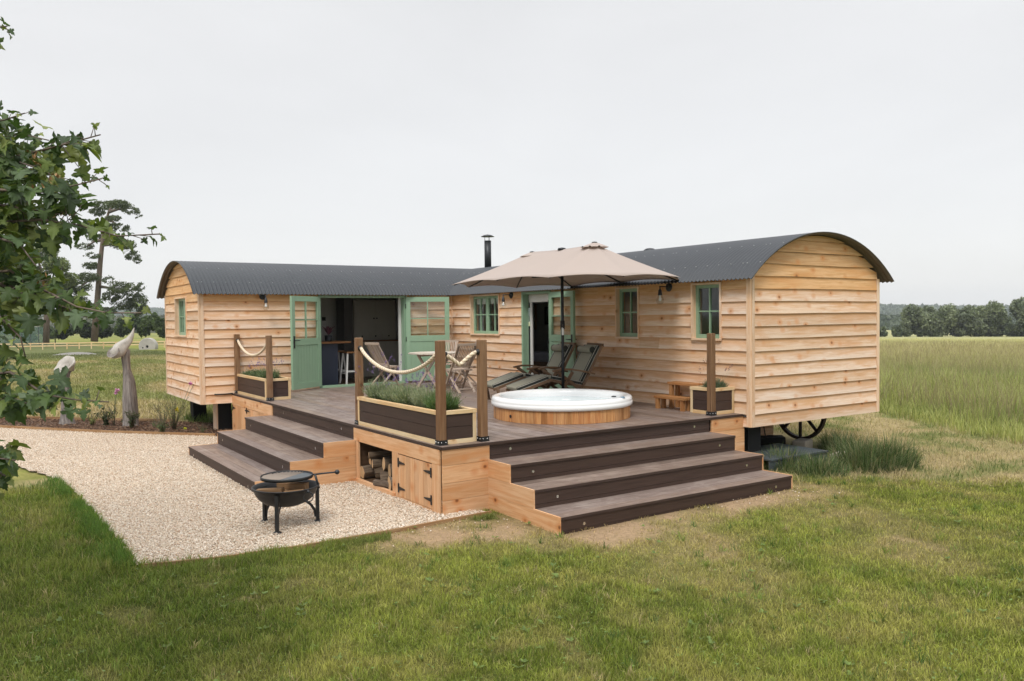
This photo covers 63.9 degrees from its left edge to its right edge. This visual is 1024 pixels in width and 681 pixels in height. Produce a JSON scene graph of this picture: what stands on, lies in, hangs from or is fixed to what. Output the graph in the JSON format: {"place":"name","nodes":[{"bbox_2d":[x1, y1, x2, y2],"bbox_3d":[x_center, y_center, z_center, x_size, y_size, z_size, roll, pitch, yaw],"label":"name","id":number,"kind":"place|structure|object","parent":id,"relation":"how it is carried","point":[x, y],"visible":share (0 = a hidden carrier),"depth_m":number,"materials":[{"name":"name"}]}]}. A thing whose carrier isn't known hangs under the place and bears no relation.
{"place":"outdoors","nodes":[
{"label":"outdoors","id":0,"kind":"place"},
{"bbox_2d":[1,314,164,333],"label":"hill","id":1,"kind":"structure","parent":0,"point":[90,321],"depth_m":601.76,"materials":[{"name":"plant"}]},
{"bbox_2d":[0,349,273,422],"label":"field grass","id":2,"kind":"structure","parent":0,"point":[93,368],"depth_m":32.07,"materials":[{"name":"plant"}]},
{"bbox_2d":[0,427,484,564],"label":"gravel path","id":3,"kind":"structure","parent":0,"point":[129,464],"depth_m":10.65,"materials":[{"name":"gravel"}]},
{"bbox_2d":[251,470,339,534],"bbox_3d":[-2.322,1.675,8.711,0.850,0.592,0.729,-2,2,-34],"label":"fire pit","id":4,"kind":"object","parent":3,"relation":"on","point":[277,501],"visible":0.97,"depth_m":8.56,"materials":[{"name":"black metal"}]},
{"bbox_3d":[-2.377,1.610,8.733,0.260,0.074,0.176,-2,2,-34],"label":"split log","id":5,"kind":"object","parent":4,"relation":"in","visible":0},
{"bbox_2d":[277,482,308,489],"bbox_3d":[-2.333,1.550,8.737,0.332,0.082,0.090,0,2,14],"label":"split log","id":6,"kind":"object","parent":5,"relation":"on","point":[296,485],"visible":0.64,"depth_m":8.69,"materials":[{"name":"brown wood"}]},
{"bbox_2d":[149,511,499,581],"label":"edge grass","id":7,"kind":"structure","parent":0,"point":[486,516],"depth_m":7.70,"materials":[{"name":"plant"}]},
{"bbox_2d":[321,340,350,384],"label":"kitchen island","id":8,"kind":"structure","parent":0,"point":[329,349],"depth_m":17.71,"materials":[{"name":"blue paint"}]},
{"bbox_2d":[336,298,353,377],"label":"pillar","id":9,"kind":"structure","parent":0,"point":[344,317],"depth_m":19.65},
{"bbox_2d":[0,322,1023,680],"bbox_3d":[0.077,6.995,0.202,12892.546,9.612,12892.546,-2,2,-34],"label":"ground","id":10,"kind":"structure","parent":0,"point":[626,530],"depth_m":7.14,"materials":[{"name":"plant"}]},
{"bbox_2d":[0,327,47,345],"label":"court fence","id":11,"kind":"object","parent":10,"relation":"on","point":[36,336],"visible":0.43,"depth_m":134.99,"materials":[{"name":"metal"}]},
{"bbox_2d":[13,242,76,342],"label":"broadleaf tree","id":12,"kind":"object","parent":10,"relation":"on","point":[64,266],"visible":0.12,"depth_m":111.75,"materials":[{"name":"green plant"}]},
{"bbox_2d":[54,323,76,339],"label":"bush","id":13,"kind":"object","parent":10,"relation":"on","point":[63,336],"visible":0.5,"depth_m":138.67,"materials":[{"name":"green plant"}]},
{"bbox_2d":[71,321,91,338],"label":"bush","id":14,"kind":"object","parent":10,"relation":"on","point":[84,332],"visible":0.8,"depth_m":139.31,"materials":[{"name":"green plant"}]},
{"bbox_2d":[1,341,164,349],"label":"field fence","id":15,"kind":"object","parent":10,"relation":"on","point":[66,345],"visible":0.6,"depth_m":96.98,"materials":[{"name":"brown wood"}]},
{"bbox_2d":[0,16,166,499],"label":"sycamore tree","id":16,"kind":"object","parent":10,"relation":"on","point":[29,294],"visible":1,"depth_m":3.84,"materials":[{"name":"green plant"}]},
{"bbox_2d":[3,416,175,421],"bbox_3d":[-11.633,1.752,18.846,9.155,0.110,0.390,0,2,18],"label":"edging board","id":17,"kind":"object","parent":10,"relation":"on","point":[117,419],"visible":0.24,"depth_m":17.96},
{"bbox_2d":[35,472,144,569],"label":"edge grass","id":18,"kind":"structure","parent":10,"relation":"on","point":[93,520],"depth_m":8.63,"materials":[{"name":"plant"}]},
{"bbox_2d":[91,325,113,338],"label":"bush","id":19,"kind":"object","parent":10,"relation":"on","point":[107,332],"visible":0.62,"depth_m":138.15,"materials":[{"name":"green plant"}]},
{"bbox_2d":[63,199,150,341],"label":"pine tree","id":20,"kind":"object","parent":10,"relation":"on","point":[111,206],"visible":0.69,"depth_m":127.73,"materials":[{"name":"green plant"}]},
{"bbox_2d":[0,425,215,435],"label":"edging board","id":21,"kind":"object","parent":10,"relation":"on","point":[114,431],"visible":0.63,"depth_m":16.02,"materials":[{"name":"wood"}]},
{"bbox_2d":[0,418,232,435],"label":"flower bed","id":22,"kind":"object","parent":10,"relation":"on","point":[111,424],"visible":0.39,"depth_m":17.11,"materials":[{"name":"brown plant"}]},
{"bbox_2d":[54,356,75,424],"bbox_3d":[-9.456,1.066,17.367,0.394,1.477,0.452,-2,2,-34],"label":"trumpet sculpture","id":23,"kind":"object","parent":22,"relation":"on","point":[69,362],"visible":0.54,"depth_m":17.35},
{"bbox_2d":[94,407,113,425],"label":"bed plant","id":24,"kind":"object","parent":22,"relation":"on","point":[105,418],"visible":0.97,"depth_m":17.00,"materials":[{"name":"green plant"}]},
{"bbox_2d":[0,418,232,433],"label":"bark chips","id":25,"kind":"object","parent":22,"relation":"on","point":[117,428],"visible":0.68,"depth_m":16.87,"materials":[{"name":"wood"}]},
{"bbox_2d":[107,328,138,426],"bbox_3d":[-7.981,0.772,16.861,0.611,2.062,0.388,-2,2,-34],"label":"trumpet sculpture","id":26,"kind":"object","parent":22,"relation":"on","point":[129,394],"visible":0.97,"depth_m":16.84,"materials":[{"name":"wood"}]},
{"bbox_2d":[121,408,140,428],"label":"bed plant","id":27,"kind":"object","parent":22,"relation":"on","point":[131,421],"visible":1,"depth_m":16.53,"materials":[{"name":"green plant"}]},
{"bbox_2d":[151,414,174,431],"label":"bed plant","id":28,"kind":"object","parent":22,"relation":"on","point":[160,426],"visible":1,"depth_m":15.69,"materials":[{"name":"green plant"}]},
{"bbox_2d":[154,381,193,430],"bbox_3d":[-6.683,1.274,16.205,0.819,1.017,0.563,-2,2,-34],"label":"bed plant","id":29,"kind":"object","parent":22,"relation":"on","point":[174,409],"visible":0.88,"depth_m":16.18,"materials":[{"name":"green plant"}]},
{"bbox_2d":[113,316,134,337],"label":"bush","id":30,"kind":"object","parent":10,"relation":"on","point":[120,330],"visible":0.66,"depth_m":137.96,"materials":[{"name":"green plant"}]},
{"bbox_2d":[129,315,150,337],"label":"bush","id":31,"kind":"object","parent":10,"relation":"on","point":[141,325],"visible":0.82,"depth_m":139.13,"materials":[{"name":"green plant"}]},
{"bbox_2d":[139,338,157,349],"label":"stone drum","id":32,"kind":"object","parent":10,"relation":"on","point":[148,343],"visible":0.87,"depth_m":87.78,"materials":[{"name":"stone"}]},
{"bbox_2d":[148,312,164,338],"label":"bush","id":33,"kind":"object","parent":10,"relation":"on","point":[157,323],"visible":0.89,"depth_m":138.12,"materials":[{"name":"green plant"}]},
{"bbox_2d":[141,510,491,566],"bbox_3d":[-1.721,1.978,8.179,3.608,0.052,0.219,-2,2,-31],"label":"edging board","id":34,"kind":"object","parent":10,"relation":"on","point":[421,525],"visible":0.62,"depth_m":8.38,"materials":[{"name":"wood"}]},
{"bbox_2d":[188,381,792,534],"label":"raised deck","id":35,"kind":"structure","parent":10,"relation":"on","point":[640,461],"depth_m":10.09,"materials":[{"name":"wood"}]},
{"bbox_2d":[234,334,240,393],"bbox_3d":[-5.342,0.453,15.967,0.120,1.150,0.141,-2,2,-34],"label":"deck post","id":36,"kind":"object","parent":35,"relation":"on","point":[237,356],"visible":0.85,"depth_m":15.93,"materials":[{"name":"brown wood"}]},
{"bbox_2d":[232,405,258,428],"bbox_3d":[-4.962,1.513,15.279,0.030,0.545,1.662,-2,2,-34],"label":"storage door","id":37,"kind":"structure","parent":35,"relation":"in","point":[245,412],"depth_m":15.30,"materials":[{"name":"brown wood"}]},
{"bbox_2d":[237,374,290,399],"bbox_3d":[-4.675,0.848,15.364,0.467,0.381,1.886,-2,2,-34],"label":"planter","id":38,"kind":"object","parent":35,"relation":"on","point":[252,386],"visible":0.77,"depth_m":14.71,"materials":[{"name":"brown wood"}]},
{"bbox_2d":[251,357,283,378],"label":"lavender","id":39,"kind":"object","parent":38,"relation":"in","point":[275,374],"visible":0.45,"depth_m":14.96,"materials":[{"name":"green plant"}]},
{"bbox_2d":[265,335,273,400],"bbox_3d":[-4.282,0.485,14.470,0.120,1.150,0.141,-2,2,-34],"label":"deck post","id":40,"kind":"object","parent":35,"relation":"on","point":[269,368],"visible":1,"depth_m":14.42,"materials":[{"name":"brown wood"}]},
{"bbox_2d":[354,338,363,424],"bbox_3d":[-2.060,0.547,11.089,0.120,1.170,0.141,-2,2,-34],"label":"deck post","id":41,"kind":"object","parent":35,"relation":"on","point":[359,373],"visible":0.79,"depth_m":11.06,"materials":[{"name":"brown wood"}]},
{"bbox_2d":[360,465,374,477],"bbox_3d":[-1.780,1.742,11.023,0.500,0.170,0.171,-2,2,-34],"label":"log","id":42,"kind":"object","parent":35,"relation":"on","point":[367,471],"visible":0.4,"depth_m":10.88,"materials":[{"name":"wood"}]},
{"bbox_2d":[374,467,382,479],"bbox_3d":[-1.513,1.670,10.720,0.577,0.307,0.234,-1,2,-7],"label":"log","id":43,"kind":"object","parent":35,"relation":"on","point":[377,472],"visible":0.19,"depth_m":10.60,"materials":[{"name":"brown wood"}]},
{"bbox_2d":[372,459,382,467],"bbox_3d":[-1.609,1.592,10.684,0.418,0.115,0.110,-1,2,-18],"label":"log","id":44,"kind":"object","parent":43,"relation":"on","point":[376,463],"visible":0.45,"depth_m":10.60,"materials":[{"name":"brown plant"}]},
{"bbox_2d":[368,450,391,458],"bbox_3d":[-1.637,1.479,10.761,0.483,0.115,0.086,-1,2,-14],"label":"log","id":45,"kind":"object","parent":44,"relation":"on","point":[378,454],"visible":0.56,"depth_m":10.71,"materials":[{"name":"wood"}]},
{"bbox_2d":[365,342,399,387],"bbox_3d":[-2.663,0.505,16.924,0.559,0.948,0.470,-2,2,-45],"label":"folding chair","id":46,"kind":"object","parent":35,"relation":"on","point":[372,348],"visible":0.73,"depth_m":16.85,"materials":[{"name":"brown wood"}]},
{"bbox_2d":[397,454,414,501],"bbox_3d":[-1.253,1.631,9.753,0.030,0.505,0.424,-2,2,-34],"label":"cupboard door","id":47,"kind":"structure","parent":35,"relation":"in","point":[405,464],"depth_m":9.75,"materials":[{"name":"brown wood"}]},
{"bbox_2d":[357,396,476,443],"bbox_3d":[-1.244,0.958,10.246,0.497,0.381,2.291,-2,2,-34],"label":"planter","id":48,"kind":"object","parent":35,"relation":"on","point":[414,422],"visible":0.76,"depth_m":9.69,"materials":[{"name":"brown wood"}]},
{"bbox_2d":[355,352,401,399],"bbox_3d":[-1.780,0.476,11.002,0.661,0.672,0.649,-1,2,3],"label":"lavender","id":49,"kind":"object","parent":48,"relation":"in","point":[372,390],"visible":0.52,"depth_m":10.90,"materials":[{"name":"green plant"}]},
{"bbox_2d":[375,372,417,402],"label":"lavender","id":50,"kind":"object","parent":48,"relation":"in","point":[386,394],"visible":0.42,"depth_m":10.61,"materials":[{"name":"green plant"}]},
{"bbox_2d":[390,371,431,405],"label":"lavender","id":51,"kind":"object","parent":48,"relation":"in","point":[402,397],"visible":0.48,"depth_m":10.20,"materials":[{"name":"green plant"}]},
{"bbox_2d":[406,369,446,407],"bbox_3d":[-1.021,0.575,9.974,0.565,0.515,0.585,-2,2,-34],"label":"lavender","id":52,"kind":"object","parent":48,"relation":"in","point":[417,396],"visible":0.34,"depth_m":9.88,"materials":[{"name":"green plant"}]},
{"bbox_2d":[415,373,466,409],"bbox_3d":[-0.808,0.605,9.595,0.530,0.474,0.524,1,2,44],"label":"lavender","id":53,"kind":"object","parent":48,"relation":"in","point":[451,404],"visible":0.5,"depth_m":9.54,"materials":[{"name":"green plant"}]},
{"bbox_2d":[414,459,431,508],"bbox_3d":[-1.012,1.639,9.393,0.030,0.505,0.425,-2,2,-34],"label":"cupboard door","id":54,"kind":"structure","parent":35,"relation":"in","point":[423,470],"depth_m":9.39,"materials":[{"name":"brown wood"}]},
{"bbox_2d":[408,351,455,388],"bbox_3d":[-1.575,0.610,16.652,1.000,0.743,1.000,-2,2,-34],"label":"round table","id":55,"kind":"object","parent":35,"relation":"on","point":[422,354],"visible":0.66,"depth_m":16.50,"materials":[{"name":"wood"}]},
{"bbox_2d":[434,341,448,445],"bbox_3d":[-0.796,0.587,9.217,0.141,1.170,0.141,-2,2,-34],"label":"deck post","id":56,"kind":"object","parent":35,"relation":"on","point":[441,353],"visible":1,"depth_m":9.16,"materials":[{"name":"brown wood"}]},
{"bbox_2d":[360,347,434,373],"bbox_3d":[-1.436,0.260,10.141,0.049,0.312,2.152,-2,2,-34],"label":"rope","id":57,"kind":"object","parent":56,"relation":"attached to","point":[423,365],"visible":0.97,"depth_m":10.09,"materials":[{"name":"fabric"}]},
{"bbox_2d":[446,350,476,365],"bbox_3d":[-0.577,0.205,9.322,0.391,0.180,0.044,-2,2,-28],"label":"rope","id":58,"kind":"object","parent":56,"relation":"attached to","point":[463,361],"visible":1,"depth_m":9.31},
{"bbox_2d":[434,340,458,384],"bbox_3d":[-1.425,0.470,17.643,0.470,0.948,0.559,0,2,9],"label":"folding chair","id":59,"kind":"object","parent":35,"relation":"on","point":[456,343],"visible":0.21,"depth_m":17.79,"materials":[{"name":"brown wood"}]},
{"bbox_2d":[446,343,475,392],"bbox_3d":[-0.989,0.521,15.706,0.470,0.948,0.559,-2,2,-37],"label":"folding chair","id":60,"kind":"object","parent":35,"relation":"on","point":[454,368],"visible":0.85,"depth_m":15.61,"materials":[{"name":"brown wood"}]},
{"bbox_2d":[451,342,476,388],"bbox_3d":[-0.903,0.498,16.471,0.559,0.948,0.470,0,2,15],"label":"folding chair","id":61,"kind":"object","parent":35,"relation":"on","point":[462,376],"visible":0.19,"depth_m":16.39,"materials":[{"name":"brown wood"}]},
{"bbox_2d":[476,340,489,441],"bbox_3d":[-0.353,0.575,9.460,0.141,1.170,0.120,-2,2,-34],"label":"deck post","id":62,"kind":"object","parent":35,"relation":"on","point":[482,405],"visible":1,"depth_m":9.43,"materials":[{"name":"brown wood"}]},
{"bbox_2d":[487,342,575,399],"bbox_3d":[0.299,0.542,14.188,1.547,0.990,0.685,-1,2,-22],"label":"steamer lounger","id":63,"kind":"object","parent":35,"relation":"on","point":[498,383],"visible":0.64,"depth_m":14.15,"materials":[{"name":"fabric"}]},
{"bbox_2d":[506,343,603,390],"bbox_3d":[0.704,0.555,13.580,1.547,0.990,0.685,-1,2,-21],"label":"steamer lounger","id":64,"kind":"object","parent":35,"relation":"on","point":[581,369],"visible":0.95,"depth_m":13.52,"materials":[{"name":"fabric"}]},
{"bbox_2d":[491,388,632,424],"bbox_3d":[0.713,0.931,11.785,2.024,0.341,2.024,-2,2,-34],"label":"hot tub","id":65,"kind":"object","parent":35,"relation":"on","point":[565,406],"visible":1,"depth_m":11.04,"materials":[{"name":"plastic"}]},
{"bbox_2d":[453,241,678,387],"bbox_3d":[0.804,-0.230,13.051,2.543,2.550,4.133,-2,2,-34],"label":"parasol","id":66,"kind":"object","parent":35,"relation":"on","point":[594,262],"visible":0.98,"depth_m":12.59,"materials":[{"name":"fabric"}]},
{"bbox_2d":[654,381,704,411],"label":"tub steps","id":67,"kind":"structure","parent":35,"relation":"on","point":[660,401],"depth_m":12.56,"materials":[{"name":"wood"}]},
{"bbox_2d":[706,333,716,415],"bbox_3d":[2.824,0.480,11.633,0.120,1.165,0.120,-2,2,-34],"label":"deck post","id":68,"kind":"object","parent":35,"relation":"on","point":[711,384],"visible":1,"depth_m":11.60,"materials":[{"name":"brown wood"}]},
{"bbox_2d":[690,385,734,414],"bbox_3d":[2.917,0.862,11.957,0.447,0.381,0.466,-2,2,-34],"label":"planter","id":69,"kind":"object","parent":35,"relation":"on","point":[724,400],"visible":0.71,"depth_m":11.84,"materials":[{"name":"brown wood"}]},
{"bbox_2d":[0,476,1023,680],"bbox_3d":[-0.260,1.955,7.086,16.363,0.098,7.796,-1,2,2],"label":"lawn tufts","id":70,"kind":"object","parent":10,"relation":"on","point":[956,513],"visible":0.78,"depth_m":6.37,"materials":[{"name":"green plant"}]},
{"bbox_2d":[0,411,1023,493],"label":"dry grass","id":71,"kind":"structure","parent":10,"relation":"on","point":[966,462],"depth_m":12.78,"materials":[{"name":"plant"}]},
{"bbox_2d":[3,470,1021,680],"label":"clover","id":72,"kind":"object","parent":10,"relation":"on","point":[562,615],"visible":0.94,"depth_m":5.67,"materials":[{"name":"green plant"}]},
{"bbox_2d":[20,479,1023,680],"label":"lawn weeds","id":73,"kind":"object","parent":10,"relation":"on","point":[523,626],"visible":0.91,"depth_m":6.00,"materials":[{"name":"green plant"}]},
{"bbox_2d":[157,232,893,451],"bbox_3d":[-0.848,-0.356,15.794,8.956,4.250,11.974,-2,2,-34],"label":"timber cabin","id":74,"kind":"object","parent":10,"relation":"on","point":[792,322],"visible":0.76,"depth_m":14.10,"materials":[{"name":"brown wood"}]},
{"bbox_2d":[174,297,187,336],"bbox_3d":[-6.759,-0.486,16.954,0.212,0.815,1.040,-2,2,-34],"label":"window","id":75,"kind":"structure","parent":74,"relation":"in","point":[180,304],"depth_m":17.30,"materials":[{"name":"green paint"}]},
{"bbox_2d":[290,296,321,389],"bbox_3d":[-4.133,0.034,16.475,0.173,1.845,0.960,0,2,21],"label":"door","id":76,"kind":"structure","parent":74,"relation":"in","point":[305,352],"depth_m":16.45,"materials":[{"name":"green paint"}]},
{"bbox_2d":[339,351,354,383],"bbox_3d":[-3.560,0.595,18.137,0.412,0.710,0.412,-2,2,-34],"label":"bar stool","id":77,"kind":"object","parent":74,"relation":"on","point":[346,370],"visible":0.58,"depth_m":18.10,"materials":[{"name":"white wood"}]},
{"bbox_2d":[353,300,398,376],"bbox_3d":[-3.450,-0.067,20.565,1.160,1.885,0.570,-2,2,-34],"label":"dresser","id":78,"kind":"object","parent":74,"relation":"on","point":[373,320],"visible":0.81,"depth_m":20.49,"materials":[{"name":"brown wood"}]},
{"bbox_2d":[405,297,449,380],"bbox_3d":[-1.860,-0.039,18.120,0.969,1.845,0.057,-1,2,-13],"label":"door","id":79,"kind":"structure","parent":74,"relation":"in","point":[414,343],"depth_m":18.08,"materials":[{"name":"green paint"}]},
{"bbox_2d":[470,294,499,335],"bbox_3d":[-0.520,-0.548,17.560,0.212,0.865,1.173,-2,2,-34],"label":"window","id":80,"kind":"structure","parent":74,"relation":"in","point":[487,299],"depth_m":17.67,"materials":[{"name":"green paint"}]},
{"bbox_2d":[530,351,548,374],"bbox_3d":[1.454,0.550,18.347,1.620,0.610,1.420,-2,2,-34],"label":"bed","id":81,"kind":"object","parent":74,"relation":"on","point":[540,358],"visible":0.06,"depth_m":18.14,"materials":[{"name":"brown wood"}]},
{"bbox_2d":[548,291,576,388],"bbox_3d":[0.919,0.016,15.154,0.173,1.845,0.909,-1,2,-27],"label":"door","id":82,"kind":"structure","parent":74,"relation":"in","point":[552,337],"depth_m":14.99,"materials":[{"name":"green paint"}]},
{"bbox_2d":[615,286,639,338],"bbox_3d":[1.999,-0.468,13.809,0.212,0.865,0.585,-2,2,-34],"label":"window","id":83,"kind":"structure","parent":74,"relation":"in","point":[620,312],"depth_m":13.97,"materials":[{"name":"green paint"}]},
{"bbox_2d":[691,282,721,340],"bbox_3d":[2.978,-0.437,12.353,0.212,0.865,0.595,-2,2,-34],"label":"window","id":84,"kind":"structure","parent":74,"relation":"in","point":[696,288],"depth_m":12.50,"materials":[{"name":"green paint"}]},
{"bbox_2d":[753,443,813,472],"bbox_3d":[3.876,1.623,11.712,1.108,0.396,1.077,-2,2,-34],"label":"grass clump","id":85,"kind":"object","parent":10,"relation":"on","point":[790,458],"visible":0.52,"depth_m":11.55,"materials":[{"name":"plant"}]},
{"bbox_2d":[752,443,827,471],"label":"platform","id":86,"kind":"structure","parent":10,"relation":"on","point":[772,459],"depth_m":12.01,"materials":[{"name":"stone"}]},
{"bbox_2d":[783,451,856,478],"bbox_3d":[4.245,1.654,11.308,1.068,0.348,1.115,-2,2,-34],"label":"grass clump","id":87,"kind":"object","parent":10,"relation":"on","point":[822,466],"visible":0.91,"depth_m":11.20,"materials":[{"name":"plant"}]},
{"bbox_2d":[814,429,844,450],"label":"grass clump","id":88,"kind":"object","parent":10,"relation":"on","point":[822,446],"visible":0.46,"depth_m":13.18,"materials":[{"name":"plant"}]},
{"bbox_2d":[822,427,865,452],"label":"grass clump","id":89,"kind":"object","parent":10,"relation":"on","point":[832,440],"visible":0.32,"depth_m":12.79,"materials":[{"name":"plant"}]},
{"bbox_2d":[823,431,914,473],"bbox_3d":[5.024,1.523,11.637,1.437,0.573,1.484,-2,2,-34],"label":"grass clump","id":90,"kind":"object","parent":10,"relation":"on","point":[853,454],"visible":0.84,"depth_m":11.43,"materials":[{"name":"plant"}]},
{"bbox_2d":[848,427,934,470],"bbox_3d":[5.375,1.494,11.713,1.376,0.620,1.371,-2,2,-34],"label":"grass clump","id":91,"kind":"object","parent":10,"relation":"on","point":[911,455],"visible":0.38,"depth_m":11.57,"materials":[{"name":"plant"}]},
{"bbox_2d":[899,318,913,336],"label":"tree","id":92,"kind":"object","parent":10,"relation":"on","point":[907,329],"visible":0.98,"depth_m":229.18,"materials":[{"name":"green plant"}]},
{"bbox_2d":[900,304,941,336],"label":"tree","id":93,"kind":"object","parent":10,"relation":"on","point":[915,315],"visible":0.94,"depth_m":228.71,"materials":[{"name":"green plant"}]},
{"bbox_2d":[923,303,960,336],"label":"tree","id":94,"kind":"object","parent":10,"relation":"on","point":[947,316],"visible":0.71,"depth_m":227.08,"materials":[{"name":"green plant"}]},
{"bbox_2d":[879,339,1023,431],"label":"meadow seed heads","id":95,"kind":"object","parent":10,"relation":"on","point":[1015,368],"visible":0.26,"depth_m":21.77,"materials":[{"name":"plant"}]},
{"bbox_2d":[949,312,973,336],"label":"tree","id":96,"kind":"object","parent":10,"relation":"on","point":[958,330],"visible":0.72,"depth_m":228.69,"materials":[{"name":"green plant"}]},
{"bbox_2d":[959,305,988,336],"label":"tree","id":97,"kind":"object","parent":10,"relation":"on","point":[978,314],"visible":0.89,"depth_m":227.97,"materials":[{"name":"green plant"}]},
{"bbox_2d":[983,300,1007,336],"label":"tree","id":98,"kind":"object","parent":10,"relation":"on","point":[995,309],"visible":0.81,"depth_m":228.35,"materials":[{"name":"green plant"}]},
{"bbox_2d":[998,314,1012,336],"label":"tree","id":99,"kind":"object","parent":10,"relation":"on","point":[1005,324],"visible":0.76,"depth_m":228.11,"materials":[{"name":"green plant"}]},
{"bbox_2d":[1008,324,1023,336],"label":"tree","id":100,"kind":"object","parent":10,"relation":"on","point":[1016,331],"visible":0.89,"depth_m":229.47,"materials":[{"name":"green plant"}]},
{"bbox_2d":[1009,297,1023,336],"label":"tree","id":101,"kind":"object","parent":10,"relation":"on","point":[1016,307],"visible":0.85,"depth_m":229.22,"materials":[{"name":"green plant"}]},
{"bbox_2d":[0,0,1023,308],"label":"sky","id":102,"kind":"structure","parent":0,"point":[392,133],"materials":[{"name":"white"}]},
{"bbox_2d":[792,438,812,447],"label":"stone block","id":103,"kind":"structure","parent":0,"point":[804,442],"depth_m":13.01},
{"bbox_2d":[876,337,1023,444],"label":"meadow grass","id":104,"kind":"structure","parent":0,"point":[921,411],"depth_m":19.75,"materials":[{"name":"plant"}]},
{"bbox_3d":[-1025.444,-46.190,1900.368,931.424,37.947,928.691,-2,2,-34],"label":"hill","id":105,"kind":"structure","parent":0,"visible":0},
{"bbox_2d":[41,306,164,316],"bbox_3d":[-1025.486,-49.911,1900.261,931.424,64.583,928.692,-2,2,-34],"label":"trees","id":106,"kind":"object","parent":105,"relation":"on","point":[159,311],"depth_m":1800.97,"materials":[{"name":"green plant"}]},
{"bbox_3d":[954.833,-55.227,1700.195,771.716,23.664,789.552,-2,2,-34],"label":"hill","id":107,"kind":"structure","parent":0,"visible":0},
{"bbox_2d":[880,303,1011,314],"bbox_3d":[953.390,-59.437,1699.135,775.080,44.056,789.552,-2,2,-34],"label":"hill","id":108,"kind":"structure","parent":107,"relation":"on","point":[895,309],"depth_m":1622.94,"materials":[{"name":"green plant"}]},
{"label":"hill","id":109,"kind":"structure","parent":0,"visible":0},
{"bbox_2d":[880,314,1016,329],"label":"trees","id":110,"kind":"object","parent":109,"relation":"on","point":[888,322],"depth_m":592.03,"materials":[{"name":"green plant"}]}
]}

